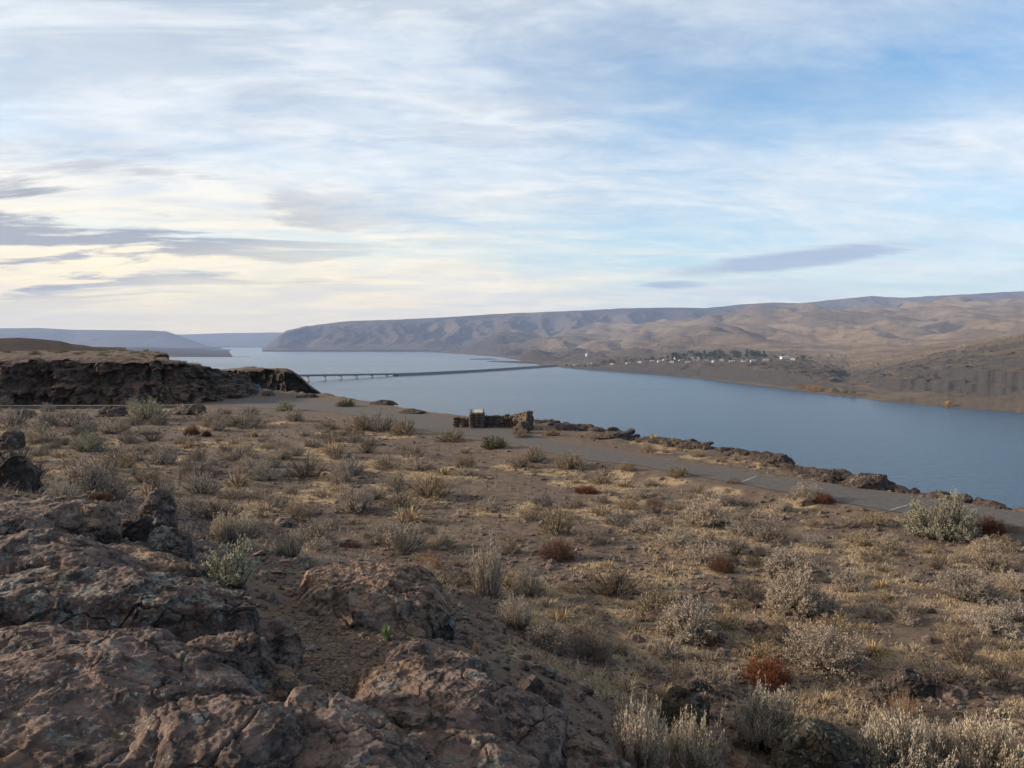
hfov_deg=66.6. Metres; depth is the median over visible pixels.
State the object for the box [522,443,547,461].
tan bush
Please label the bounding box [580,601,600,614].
tan bush
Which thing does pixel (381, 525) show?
sagebrush
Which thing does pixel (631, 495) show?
straw tuft
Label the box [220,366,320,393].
headland cliff
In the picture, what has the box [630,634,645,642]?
stone
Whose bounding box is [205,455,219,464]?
sagebrush
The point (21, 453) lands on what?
dead bush
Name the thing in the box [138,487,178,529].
boulder
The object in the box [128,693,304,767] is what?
boulder
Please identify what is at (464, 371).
causeway terrain
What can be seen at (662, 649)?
sagebrush
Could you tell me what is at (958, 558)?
sagebrush
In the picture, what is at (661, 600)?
tan bush
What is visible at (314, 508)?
tan bush
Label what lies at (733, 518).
tan bush
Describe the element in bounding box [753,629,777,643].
tan bush
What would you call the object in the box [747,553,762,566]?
tan bush
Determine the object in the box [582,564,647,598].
dead bush
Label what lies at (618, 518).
sagebrush
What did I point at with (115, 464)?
dead bush
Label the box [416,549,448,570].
bush
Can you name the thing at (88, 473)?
sagebrush
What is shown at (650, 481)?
sagebrush
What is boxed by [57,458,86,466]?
tan bush
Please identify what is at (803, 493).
sagebrush
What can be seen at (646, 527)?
sagebrush
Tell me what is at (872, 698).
flat rock
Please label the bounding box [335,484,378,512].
sagebrush
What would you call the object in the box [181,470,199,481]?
sagebrush
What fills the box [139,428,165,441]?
dead bush
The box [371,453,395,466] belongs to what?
straw tuft
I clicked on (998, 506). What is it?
rim block
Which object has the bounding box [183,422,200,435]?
rust bush
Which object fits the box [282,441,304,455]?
sagebrush
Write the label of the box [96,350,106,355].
sagebrush
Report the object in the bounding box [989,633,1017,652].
straw tuft
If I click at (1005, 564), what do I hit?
sagebrush
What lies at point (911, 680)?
boulder
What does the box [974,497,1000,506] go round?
rim block
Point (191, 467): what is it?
sagebrush
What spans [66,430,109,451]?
sagebrush
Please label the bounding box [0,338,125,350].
brown hill
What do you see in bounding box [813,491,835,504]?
rust bush
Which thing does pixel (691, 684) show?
boulder
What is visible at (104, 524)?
boulder
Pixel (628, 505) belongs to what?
tan bush
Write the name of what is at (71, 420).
sagebrush
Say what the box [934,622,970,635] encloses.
tan bush
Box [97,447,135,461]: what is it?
sagebrush
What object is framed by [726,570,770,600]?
dead bush
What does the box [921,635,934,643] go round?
stone
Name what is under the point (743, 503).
dead bush
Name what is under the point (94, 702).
ledge rock
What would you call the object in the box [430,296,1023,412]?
hills
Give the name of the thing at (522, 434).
tan bush
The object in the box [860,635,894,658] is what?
straw tuft
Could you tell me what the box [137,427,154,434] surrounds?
sagebrush
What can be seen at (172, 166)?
sky
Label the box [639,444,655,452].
tan bush
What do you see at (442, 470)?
straw tuft
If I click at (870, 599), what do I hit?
sagebrush
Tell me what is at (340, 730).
ledge rock
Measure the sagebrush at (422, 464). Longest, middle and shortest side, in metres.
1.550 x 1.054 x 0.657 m
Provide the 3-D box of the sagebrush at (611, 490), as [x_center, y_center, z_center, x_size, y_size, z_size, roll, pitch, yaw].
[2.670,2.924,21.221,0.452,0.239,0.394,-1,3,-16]
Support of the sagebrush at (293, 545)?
on the ground at (902, 635)
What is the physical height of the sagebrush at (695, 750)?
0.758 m
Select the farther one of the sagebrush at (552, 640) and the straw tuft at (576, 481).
the straw tuft at (576, 481)
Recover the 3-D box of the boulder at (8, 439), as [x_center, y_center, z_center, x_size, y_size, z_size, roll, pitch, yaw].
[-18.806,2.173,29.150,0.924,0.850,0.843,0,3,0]
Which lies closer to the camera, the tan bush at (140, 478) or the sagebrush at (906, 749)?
the sagebrush at (906, 749)
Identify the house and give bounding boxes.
[780,356,789,358]
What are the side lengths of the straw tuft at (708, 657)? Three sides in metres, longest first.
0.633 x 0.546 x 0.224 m
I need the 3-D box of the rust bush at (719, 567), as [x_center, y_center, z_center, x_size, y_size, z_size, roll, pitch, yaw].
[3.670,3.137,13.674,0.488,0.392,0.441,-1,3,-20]
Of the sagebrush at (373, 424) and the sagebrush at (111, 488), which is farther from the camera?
the sagebrush at (373, 424)
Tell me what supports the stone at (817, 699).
on the ground at (902, 635)
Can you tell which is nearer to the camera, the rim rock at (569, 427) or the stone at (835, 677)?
the stone at (835, 677)
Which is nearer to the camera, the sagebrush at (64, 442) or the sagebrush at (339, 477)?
the sagebrush at (339, 477)
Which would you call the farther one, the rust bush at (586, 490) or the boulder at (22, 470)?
the rust bush at (586, 490)
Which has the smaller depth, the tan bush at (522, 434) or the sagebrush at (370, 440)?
the sagebrush at (370, 440)
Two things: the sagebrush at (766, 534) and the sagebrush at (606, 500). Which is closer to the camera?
the sagebrush at (766, 534)
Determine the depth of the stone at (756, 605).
11.92 m
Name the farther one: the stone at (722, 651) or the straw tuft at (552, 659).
the stone at (722, 651)
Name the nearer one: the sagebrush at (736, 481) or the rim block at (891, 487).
the rim block at (891, 487)
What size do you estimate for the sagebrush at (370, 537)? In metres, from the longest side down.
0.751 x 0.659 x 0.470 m
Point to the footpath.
(870, 498)
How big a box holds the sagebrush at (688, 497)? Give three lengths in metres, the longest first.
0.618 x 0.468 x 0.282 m
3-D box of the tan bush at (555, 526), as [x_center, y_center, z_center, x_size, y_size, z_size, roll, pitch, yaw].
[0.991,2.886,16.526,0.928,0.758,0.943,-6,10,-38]
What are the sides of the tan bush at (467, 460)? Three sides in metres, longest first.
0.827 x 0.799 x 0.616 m
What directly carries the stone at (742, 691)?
on the ground at (902, 635)
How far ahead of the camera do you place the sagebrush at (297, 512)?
17.25 m
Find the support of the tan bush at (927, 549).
on the ground at (902, 635)
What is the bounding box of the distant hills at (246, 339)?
[176,332,282,346]
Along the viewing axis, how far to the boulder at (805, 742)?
7.08 m
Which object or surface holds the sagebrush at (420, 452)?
on the ground at (902, 635)
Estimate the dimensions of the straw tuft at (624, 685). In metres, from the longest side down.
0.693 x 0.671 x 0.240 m
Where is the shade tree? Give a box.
[752,351,761,358]
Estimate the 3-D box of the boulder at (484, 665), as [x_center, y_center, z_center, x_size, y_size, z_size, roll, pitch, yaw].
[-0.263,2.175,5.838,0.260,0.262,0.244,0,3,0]
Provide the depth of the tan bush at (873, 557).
14.67 m
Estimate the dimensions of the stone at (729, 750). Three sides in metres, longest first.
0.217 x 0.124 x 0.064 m
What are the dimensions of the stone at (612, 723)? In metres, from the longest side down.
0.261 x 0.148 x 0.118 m
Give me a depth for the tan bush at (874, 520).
17.59 m
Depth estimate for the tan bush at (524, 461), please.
25.55 m
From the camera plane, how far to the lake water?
1026.75 m
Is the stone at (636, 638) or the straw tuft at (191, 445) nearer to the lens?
the stone at (636, 638)
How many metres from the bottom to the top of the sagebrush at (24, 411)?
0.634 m
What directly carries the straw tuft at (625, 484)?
on the ground at (902, 635)
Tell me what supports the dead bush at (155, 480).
on the ground at (902, 635)
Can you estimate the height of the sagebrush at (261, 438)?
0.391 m
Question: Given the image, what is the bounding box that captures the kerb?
[0,404,195,408]
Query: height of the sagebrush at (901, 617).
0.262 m
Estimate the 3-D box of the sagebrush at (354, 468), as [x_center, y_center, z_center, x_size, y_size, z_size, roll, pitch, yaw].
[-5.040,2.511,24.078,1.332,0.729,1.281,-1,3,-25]
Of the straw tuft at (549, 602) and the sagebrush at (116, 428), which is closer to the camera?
the straw tuft at (549, 602)
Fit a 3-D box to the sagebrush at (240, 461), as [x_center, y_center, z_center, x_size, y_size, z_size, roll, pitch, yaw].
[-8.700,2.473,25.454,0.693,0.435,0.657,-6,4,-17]
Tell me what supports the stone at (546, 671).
on the ground at (902, 635)
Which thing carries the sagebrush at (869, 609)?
on the ground at (902, 635)
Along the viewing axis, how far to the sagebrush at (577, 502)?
19.80 m
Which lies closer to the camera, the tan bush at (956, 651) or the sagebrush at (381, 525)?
the tan bush at (956, 651)
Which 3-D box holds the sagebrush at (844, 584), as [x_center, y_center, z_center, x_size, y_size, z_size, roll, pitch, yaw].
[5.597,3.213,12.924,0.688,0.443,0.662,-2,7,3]
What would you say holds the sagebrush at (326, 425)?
on the ground at (902, 635)
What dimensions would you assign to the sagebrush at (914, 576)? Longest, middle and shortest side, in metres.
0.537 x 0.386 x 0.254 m
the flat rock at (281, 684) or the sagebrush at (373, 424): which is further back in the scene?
the sagebrush at (373, 424)
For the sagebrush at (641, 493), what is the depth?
20.82 m
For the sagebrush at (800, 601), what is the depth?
11.59 m
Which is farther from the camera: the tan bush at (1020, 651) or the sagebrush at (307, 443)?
the sagebrush at (307, 443)
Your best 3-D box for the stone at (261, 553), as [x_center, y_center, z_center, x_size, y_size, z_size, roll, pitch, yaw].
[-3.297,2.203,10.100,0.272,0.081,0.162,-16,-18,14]
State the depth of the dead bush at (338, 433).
33.29 m
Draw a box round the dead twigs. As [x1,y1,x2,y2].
[1,407,1023,767]
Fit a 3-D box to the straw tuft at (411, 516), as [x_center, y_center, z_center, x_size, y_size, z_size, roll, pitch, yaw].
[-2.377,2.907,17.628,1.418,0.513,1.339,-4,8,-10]
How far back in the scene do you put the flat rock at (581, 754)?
4.49 m
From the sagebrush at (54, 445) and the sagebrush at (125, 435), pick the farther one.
the sagebrush at (125, 435)
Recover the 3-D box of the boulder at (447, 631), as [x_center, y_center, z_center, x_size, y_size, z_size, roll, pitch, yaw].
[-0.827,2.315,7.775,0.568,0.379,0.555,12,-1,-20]
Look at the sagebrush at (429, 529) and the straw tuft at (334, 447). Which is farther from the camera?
the straw tuft at (334, 447)
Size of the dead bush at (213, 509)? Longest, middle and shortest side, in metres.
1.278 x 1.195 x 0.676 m
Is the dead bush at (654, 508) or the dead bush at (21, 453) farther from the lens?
the dead bush at (21, 453)
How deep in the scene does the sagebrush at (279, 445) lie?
28.89 m
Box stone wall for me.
[452,409,533,429]
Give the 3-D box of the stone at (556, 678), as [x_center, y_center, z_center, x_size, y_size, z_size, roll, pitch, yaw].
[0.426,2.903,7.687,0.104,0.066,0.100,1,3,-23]
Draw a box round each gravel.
[264,601,439,702]
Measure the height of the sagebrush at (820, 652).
0.697 m
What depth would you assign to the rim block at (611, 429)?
33.99 m
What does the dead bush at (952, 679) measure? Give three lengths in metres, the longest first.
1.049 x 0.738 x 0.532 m
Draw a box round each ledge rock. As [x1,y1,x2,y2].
[0,499,116,541]
[0,527,151,573]
[0,564,259,641]
[0,621,105,654]
[0,626,267,767]
[129,550,212,580]
[284,685,433,767]
[348,657,432,698]
[356,666,568,767]
[408,729,539,767]
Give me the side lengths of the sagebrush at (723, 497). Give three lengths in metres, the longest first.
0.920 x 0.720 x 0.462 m
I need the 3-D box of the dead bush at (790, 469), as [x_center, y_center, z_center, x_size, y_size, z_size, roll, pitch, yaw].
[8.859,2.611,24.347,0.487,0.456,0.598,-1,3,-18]
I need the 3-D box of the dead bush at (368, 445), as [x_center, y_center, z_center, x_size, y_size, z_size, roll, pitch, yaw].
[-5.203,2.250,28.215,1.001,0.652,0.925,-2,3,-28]
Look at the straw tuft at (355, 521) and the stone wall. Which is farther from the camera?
the stone wall
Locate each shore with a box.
[69,347,232,356]
[210,346,261,347]
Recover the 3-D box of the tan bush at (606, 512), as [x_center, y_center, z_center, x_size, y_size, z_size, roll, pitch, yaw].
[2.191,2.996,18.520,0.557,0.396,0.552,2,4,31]
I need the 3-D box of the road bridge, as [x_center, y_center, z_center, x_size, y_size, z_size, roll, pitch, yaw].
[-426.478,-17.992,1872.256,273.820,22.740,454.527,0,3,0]
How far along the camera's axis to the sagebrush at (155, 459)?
25.43 m
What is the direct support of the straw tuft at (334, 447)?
on the ground at (902, 635)
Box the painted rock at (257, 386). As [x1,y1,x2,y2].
[255,384,260,392]
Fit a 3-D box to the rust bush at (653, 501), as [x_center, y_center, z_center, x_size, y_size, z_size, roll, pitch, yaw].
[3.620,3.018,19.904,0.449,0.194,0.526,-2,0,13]
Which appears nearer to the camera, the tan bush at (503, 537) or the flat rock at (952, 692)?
the flat rock at (952, 692)
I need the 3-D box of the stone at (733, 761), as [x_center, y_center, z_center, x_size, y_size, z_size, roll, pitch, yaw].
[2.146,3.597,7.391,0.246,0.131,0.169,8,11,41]
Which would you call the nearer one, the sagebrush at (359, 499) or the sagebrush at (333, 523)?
the sagebrush at (333, 523)
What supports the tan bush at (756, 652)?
on the ground at (902, 635)
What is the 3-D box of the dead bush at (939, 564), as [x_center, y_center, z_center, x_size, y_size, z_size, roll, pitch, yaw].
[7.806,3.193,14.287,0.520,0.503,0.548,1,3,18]
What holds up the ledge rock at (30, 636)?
on the ground at (902, 635)
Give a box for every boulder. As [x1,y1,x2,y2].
[0,430,25,449]
[0,450,43,492]
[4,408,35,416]
[32,494,87,501]
[78,503,122,544]
[94,406,128,416]
[121,513,154,542]
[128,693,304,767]
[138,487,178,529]
[144,525,195,562]
[171,404,205,414]
[186,630,275,693]
[256,615,303,666]
[274,516,297,527]
[297,560,451,638]
[386,639,483,672]
[437,605,455,640]
[473,655,493,677]
[513,421,530,432]
[516,674,567,742]
[652,685,710,741]
[681,678,707,693]
[767,715,867,767]
[796,497,814,506]
[881,665,935,698]
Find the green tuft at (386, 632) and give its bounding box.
[381,625,390,639]
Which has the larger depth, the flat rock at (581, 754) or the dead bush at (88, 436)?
the dead bush at (88, 436)
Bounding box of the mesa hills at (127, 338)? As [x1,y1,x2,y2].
[0,328,221,347]
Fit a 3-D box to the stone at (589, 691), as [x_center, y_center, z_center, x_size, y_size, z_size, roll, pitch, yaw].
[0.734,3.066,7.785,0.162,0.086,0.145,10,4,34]
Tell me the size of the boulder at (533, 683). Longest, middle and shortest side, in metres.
0.522 x 0.489 x 0.411 m
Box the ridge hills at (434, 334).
[262,291,1023,350]
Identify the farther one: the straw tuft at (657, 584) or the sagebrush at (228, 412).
the sagebrush at (228, 412)
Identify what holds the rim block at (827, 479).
on the ground at (902, 635)
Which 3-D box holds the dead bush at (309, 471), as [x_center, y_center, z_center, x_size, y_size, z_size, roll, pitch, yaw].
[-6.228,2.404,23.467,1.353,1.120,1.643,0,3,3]
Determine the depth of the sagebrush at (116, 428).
33.92 m
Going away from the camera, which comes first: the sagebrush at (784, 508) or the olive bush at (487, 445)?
the sagebrush at (784, 508)
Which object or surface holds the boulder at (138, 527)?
on the ground at (902, 635)
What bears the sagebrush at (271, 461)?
on the ground at (902, 635)
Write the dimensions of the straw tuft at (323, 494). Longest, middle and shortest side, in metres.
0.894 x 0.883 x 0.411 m
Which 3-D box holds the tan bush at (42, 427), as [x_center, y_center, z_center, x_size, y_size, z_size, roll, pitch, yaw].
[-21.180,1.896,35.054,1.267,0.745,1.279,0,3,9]
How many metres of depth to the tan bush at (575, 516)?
17.86 m
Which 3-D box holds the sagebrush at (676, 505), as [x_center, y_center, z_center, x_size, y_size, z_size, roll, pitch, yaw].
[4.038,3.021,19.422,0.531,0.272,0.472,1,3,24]
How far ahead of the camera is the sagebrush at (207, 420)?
36.81 m
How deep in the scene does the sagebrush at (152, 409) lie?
39.58 m
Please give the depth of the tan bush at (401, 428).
33.89 m
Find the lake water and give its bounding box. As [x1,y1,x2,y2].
[169,348,1023,508]
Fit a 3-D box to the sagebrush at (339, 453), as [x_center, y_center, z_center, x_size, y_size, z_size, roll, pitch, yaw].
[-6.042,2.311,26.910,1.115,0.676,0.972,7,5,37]
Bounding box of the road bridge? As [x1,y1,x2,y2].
[298,373,397,380]
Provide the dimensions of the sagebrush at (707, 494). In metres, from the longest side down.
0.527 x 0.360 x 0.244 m
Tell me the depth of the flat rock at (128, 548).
7.07 m
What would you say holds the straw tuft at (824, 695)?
on the ground at (902, 635)
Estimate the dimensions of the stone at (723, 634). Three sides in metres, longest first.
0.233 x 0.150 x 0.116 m
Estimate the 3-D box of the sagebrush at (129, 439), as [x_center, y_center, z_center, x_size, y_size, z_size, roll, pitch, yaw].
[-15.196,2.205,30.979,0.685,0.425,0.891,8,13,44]
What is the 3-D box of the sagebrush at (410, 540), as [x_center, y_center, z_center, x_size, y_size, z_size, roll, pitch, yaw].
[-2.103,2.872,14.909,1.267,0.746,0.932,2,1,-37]
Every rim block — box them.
[534,420,546,423]
[590,428,603,431]
[605,427,617,430]
[625,428,635,434]
[663,441,671,446]
[701,446,712,449]
[716,447,729,450]
[773,462,794,468]
[818,477,836,483]
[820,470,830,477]
[884,484,897,491]
[893,488,903,492]
[908,487,919,493]
[950,493,974,502]
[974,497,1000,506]
[989,503,1005,509]
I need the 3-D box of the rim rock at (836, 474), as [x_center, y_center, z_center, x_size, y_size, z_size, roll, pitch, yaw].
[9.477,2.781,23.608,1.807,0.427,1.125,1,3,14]
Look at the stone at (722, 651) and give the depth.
10.09 m
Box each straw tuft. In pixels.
[42,445,72,458]
[133,482,172,495]
[172,437,201,447]
[214,436,224,440]
[218,465,259,487]
[225,437,245,444]
[241,427,263,436]
[251,505,275,519]
[253,502,281,511]
[309,485,334,498]
[315,437,349,453]
[326,479,354,492]
[345,517,363,525]
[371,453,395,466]
[375,502,434,523]
[432,463,454,475]
[470,639,479,654]
[535,594,565,608]
[540,651,565,666]
[541,603,578,624]
[569,477,583,483]
[598,558,620,568]
[610,673,653,696]
[615,478,636,488]
[621,490,638,499]
[645,578,667,591]
[645,677,674,701]
[653,564,682,573]
[693,647,730,669]
[801,683,841,711]
[857,619,883,630]
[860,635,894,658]
[866,577,892,588]
[898,641,927,652]
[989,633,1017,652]
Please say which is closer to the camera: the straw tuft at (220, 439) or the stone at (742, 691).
the stone at (742, 691)
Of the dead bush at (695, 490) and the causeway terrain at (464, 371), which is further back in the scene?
the causeway terrain at (464, 371)
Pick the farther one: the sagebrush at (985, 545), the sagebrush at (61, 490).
the sagebrush at (985, 545)
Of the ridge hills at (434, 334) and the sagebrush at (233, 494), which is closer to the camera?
the sagebrush at (233, 494)
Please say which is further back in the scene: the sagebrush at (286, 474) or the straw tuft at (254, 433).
the straw tuft at (254, 433)
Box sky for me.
[0,0,1023,333]
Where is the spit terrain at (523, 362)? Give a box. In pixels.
[488,361,544,363]
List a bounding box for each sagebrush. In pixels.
[0,394,13,404]
[0,405,40,428]
[4,425,24,431]
[17,416,60,443]
[28,442,56,455]
[31,402,62,426]
[38,402,55,411]
[42,441,60,448]
[46,471,79,496]
[51,456,118,491]
[53,410,71,417]
[56,436,72,444]
[56,453,113,491]
[59,407,90,425]
[65,422,93,434]
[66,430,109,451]
[74,414,102,430]
[85,473,137,500]
[94,416,136,433]
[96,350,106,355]
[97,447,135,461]
[115,429,138,440]
[117,435,138,444]
[124,413,152,424]
[124,450,148,461]
[125,394,145,404]
[125,396,174,420]
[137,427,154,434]
[140,447,179,464]
[140,471,180,494]
[147,413,169,425]
[158,441,181,454]
[170,434,194,443]
[175,446,224,476]
[178,495,204,508]
[179,470,227,494]
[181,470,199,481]
[182,448,217,461]
[191,410,228,426]
[201,530,259,588]
[205,419,226,430]
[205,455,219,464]
[207,509,256,543]
[215,407,232,413]
[215,438,256,460]
[216,484,251,499]
[221,404,270,428]
[230,457,262,473]
[236,454,254,464]
[238,410,257,420]
[239,518,269,537]
[240,406,260,414]
[240,461,280,481]
[248,488,276,500]
[256,434,274,442]
[256,536,269,543]
[257,490,286,507]
[259,439,275,448]
[261,454,281,467]
[269,446,294,459]
[270,438,290,450]
[271,525,303,557]
[272,398,297,410]
[275,528,305,543]
[276,500,314,522]
[278,485,298,494]
[280,465,295,477]
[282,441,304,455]
[283,407,307,421]
[295,514,342,543]
[300,536,332,552]
[303,435,324,447]
[311,431,328,439]
[312,420,339,429]
[317,515,345,530]
[319,432,344,442]
[321,427,332,432]
[323,441,352,458]
[324,462,354,482]
[326,452,370,475]
[333,490,349,500]
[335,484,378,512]
[341,432,366,442]
[361,402,401,431]
[361,484,386,499]
[361,522,389,544]
[363,439,376,445]
[366,520,430,551]
[372,448,401,469]
[375,518,402,532]
[379,491,419,508]
[385,548,401,557]
[394,444,406,449]
[399,442,427,457]
[401,454,438,470]
[416,523,437,533]
[423,561,440,577]
[427,526,456,547]
[448,555,467,565]
[456,465,474,475]
[464,527,505,598]
[475,495,503,512]
[495,590,533,630]
[498,537,523,554]
[511,551,547,596]
[518,505,544,520]
[522,612,573,654]
[531,488,555,506]
[557,629,583,647]
[570,498,584,504]
[571,523,609,545]
[590,494,616,503]
[603,506,635,526]
[604,488,616,494]
[605,570,630,585]
[613,684,670,767]
[625,515,664,534]
[631,485,649,497]
[635,653,670,679]
[642,476,659,486]
[645,632,689,659]
[654,512,678,525]
[654,517,694,548]
[655,591,718,645]
[663,704,727,767]
[665,501,683,508]
[676,494,733,527]
[676,533,728,565]
[676,657,734,698]
[683,492,697,499]
[698,489,716,496]
[702,600,722,611]
[710,490,737,505]
[719,532,752,556]
[723,515,761,535]
[725,476,740,483]
[730,453,741,460]
[731,671,803,754]
[744,513,793,542]
[758,459,767,466]
[760,543,822,579]
[763,564,833,619]
[771,497,792,511]
[777,617,872,682]
[787,477,824,500]
[798,531,831,546]
[800,517,829,527]
[809,586,851,614]
[827,565,870,591]
[836,514,861,526]
[844,589,876,603]
[850,699,958,767]
[854,599,891,620]
[858,680,899,704]
[869,535,911,555]
[879,533,898,541]
[885,598,926,614]
[886,606,919,625]
[894,566,912,575]
[895,488,985,542]
[904,568,928,583]
[909,712,954,767]
[930,564,1008,603]
[935,618,975,649]
[944,708,1023,767]
[948,552,970,563]
[955,602,983,619]
[959,599,1023,639]
[967,536,1007,552]
[969,541,1022,571]
[995,569,1023,591]
[995,595,1023,623]
[1017,697,1023,711]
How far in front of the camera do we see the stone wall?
36.49 m
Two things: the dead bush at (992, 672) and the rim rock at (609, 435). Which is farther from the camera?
the rim rock at (609, 435)
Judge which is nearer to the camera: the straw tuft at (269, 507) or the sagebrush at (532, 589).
the sagebrush at (532, 589)
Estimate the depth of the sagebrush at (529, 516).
17.97 m
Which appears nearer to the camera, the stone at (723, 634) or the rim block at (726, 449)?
the stone at (723, 634)
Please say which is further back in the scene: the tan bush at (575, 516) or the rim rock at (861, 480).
the rim rock at (861, 480)
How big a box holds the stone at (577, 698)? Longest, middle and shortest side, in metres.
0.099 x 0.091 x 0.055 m
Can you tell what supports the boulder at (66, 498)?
on the ground at (902, 635)
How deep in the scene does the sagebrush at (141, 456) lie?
26.48 m
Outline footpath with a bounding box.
[215,398,1023,542]
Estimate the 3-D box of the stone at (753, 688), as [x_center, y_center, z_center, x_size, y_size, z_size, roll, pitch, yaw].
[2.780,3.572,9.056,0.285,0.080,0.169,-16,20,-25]
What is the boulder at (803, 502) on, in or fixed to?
on the ground at (902, 635)
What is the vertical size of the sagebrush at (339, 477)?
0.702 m
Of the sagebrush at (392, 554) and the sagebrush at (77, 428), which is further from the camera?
the sagebrush at (77, 428)
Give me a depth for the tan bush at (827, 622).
10.99 m
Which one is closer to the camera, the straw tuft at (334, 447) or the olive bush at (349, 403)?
the straw tuft at (334, 447)
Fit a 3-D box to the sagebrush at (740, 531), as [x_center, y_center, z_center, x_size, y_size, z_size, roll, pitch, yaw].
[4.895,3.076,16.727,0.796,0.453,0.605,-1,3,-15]
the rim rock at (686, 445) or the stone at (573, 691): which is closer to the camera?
the stone at (573, 691)
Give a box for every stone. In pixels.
[251,550,266,555]
[404,624,425,637]
[466,640,473,644]
[491,622,506,633]
[502,666,510,670]
[515,661,529,670]
[530,664,556,677]
[551,676,559,681]
[561,658,571,665]
[563,687,586,700]
[572,696,580,701]
[580,686,593,696]
[593,711,602,718]
[610,718,628,730]
[627,623,636,628]
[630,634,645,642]
[630,694,651,702]
[698,586,708,589]
[713,636,724,643]
[717,631,728,638]
[717,647,730,656]
[721,742,733,756]
[722,715,737,729]
[725,756,749,767]
[732,737,753,751]
[736,754,756,767]
[738,643,748,651]
[738,688,747,696]
[744,645,755,655]
[744,685,762,695]
[752,604,760,607]
[800,682,810,688]
[811,696,822,704]
[828,674,842,683]
[840,562,849,565]
[915,652,927,658]
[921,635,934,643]
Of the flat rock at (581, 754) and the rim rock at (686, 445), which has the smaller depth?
the flat rock at (581, 754)
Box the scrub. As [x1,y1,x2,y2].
[0,406,1023,767]
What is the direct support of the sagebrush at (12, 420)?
on the ground at (902, 635)
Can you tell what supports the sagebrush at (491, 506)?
on the ground at (902, 635)
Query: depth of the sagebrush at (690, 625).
10.64 m
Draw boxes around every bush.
[5,444,37,460]
[24,419,55,430]
[30,457,54,476]
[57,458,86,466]
[72,431,102,440]
[82,453,121,477]
[87,491,120,501]
[97,460,126,469]
[109,451,139,468]
[127,467,173,483]
[132,442,161,454]
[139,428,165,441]
[141,466,165,497]
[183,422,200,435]
[183,491,245,520]
[202,429,212,436]
[218,441,232,451]
[278,450,334,478]
[285,497,322,516]
[329,428,345,436]
[334,398,355,406]
[335,541,361,547]
[341,410,373,430]
[343,424,362,435]
[355,437,377,452]
[385,475,403,485]
[385,527,412,555]
[386,417,416,435]
[386,479,409,493]
[401,469,452,499]
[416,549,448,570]
[424,477,440,486]
[430,429,466,441]
[435,569,465,586]
[450,563,480,585]
[453,453,477,468]
[480,434,509,449]
[497,535,518,541]
[499,565,538,593]
[509,452,529,467]
[513,429,532,437]
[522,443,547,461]
[534,503,575,534]
[538,535,577,563]
[542,428,559,435]
[553,450,589,469]
[557,580,579,592]
[562,620,616,661]
[563,512,582,521]
[563,616,603,640]
[565,501,579,508]
[572,486,598,493]
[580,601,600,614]
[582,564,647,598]
[586,473,612,483]
[591,505,611,515]
[606,640,627,654]
[613,498,641,510]
[616,461,636,470]
[630,583,679,616]
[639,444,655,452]
[645,495,668,513]
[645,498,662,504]
[662,436,682,444]
[663,465,693,476]
[688,484,704,493]
[689,450,705,456]
[695,632,717,647]
[705,605,742,630]
[707,553,735,572]
[714,456,726,462]
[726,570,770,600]
[727,596,752,611]
[730,514,748,522]
[739,498,757,506]
[741,650,793,692]
[745,638,786,662]
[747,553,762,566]
[748,543,774,558]
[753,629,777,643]
[764,613,815,645]
[788,463,802,471]
[812,608,854,633]
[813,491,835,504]
[814,557,827,563]
[845,527,884,545]
[856,510,891,526]
[857,547,891,563]
[869,561,892,572]
[869,589,893,601]
[884,645,984,687]
[886,688,931,721]
[920,543,941,552]
[922,548,954,569]
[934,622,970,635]
[938,629,984,665]
[944,647,971,658]
[968,514,1009,535]
[970,651,1023,689]
[972,653,1004,669]
[987,532,1021,546]
[1005,644,1023,665]
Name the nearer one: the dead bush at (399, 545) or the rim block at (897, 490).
the dead bush at (399, 545)
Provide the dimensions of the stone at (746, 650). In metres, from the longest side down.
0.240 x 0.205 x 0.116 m
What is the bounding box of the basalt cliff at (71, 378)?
[0,350,262,404]
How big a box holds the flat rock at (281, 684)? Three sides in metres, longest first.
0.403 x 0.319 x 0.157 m
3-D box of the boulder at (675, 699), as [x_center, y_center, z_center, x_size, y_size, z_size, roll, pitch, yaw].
[1.701,3.339,7.724,0.638,0.662,0.593,18,11,28]
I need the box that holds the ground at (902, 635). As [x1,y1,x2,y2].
[0,389,1023,767]
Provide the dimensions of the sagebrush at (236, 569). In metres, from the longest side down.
0.542 x 0.536 x 0.483 m
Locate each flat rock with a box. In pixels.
[107,543,149,553]
[262,663,297,701]
[559,739,631,767]
[742,616,768,632]
[858,682,900,701]
[934,681,969,700]
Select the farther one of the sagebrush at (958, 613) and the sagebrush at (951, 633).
the sagebrush at (958, 613)
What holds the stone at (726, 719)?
on the ground at (902, 635)
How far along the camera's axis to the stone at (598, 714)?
7.08 m
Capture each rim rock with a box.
[262,390,275,395]
[296,393,318,397]
[370,399,397,405]
[399,408,425,413]
[550,423,587,430]
[590,431,630,439]
[635,437,672,443]
[673,440,707,449]
[722,449,748,455]
[746,453,794,464]
[793,467,854,480]
[841,472,888,489]
[926,490,950,499]
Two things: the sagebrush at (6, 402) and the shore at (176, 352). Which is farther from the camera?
the shore at (176, 352)
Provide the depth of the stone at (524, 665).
7.53 m
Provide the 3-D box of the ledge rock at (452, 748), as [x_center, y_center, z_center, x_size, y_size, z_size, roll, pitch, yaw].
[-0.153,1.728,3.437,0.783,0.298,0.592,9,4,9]
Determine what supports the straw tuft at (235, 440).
on the ground at (902, 635)
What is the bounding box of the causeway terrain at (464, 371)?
[393,364,557,375]

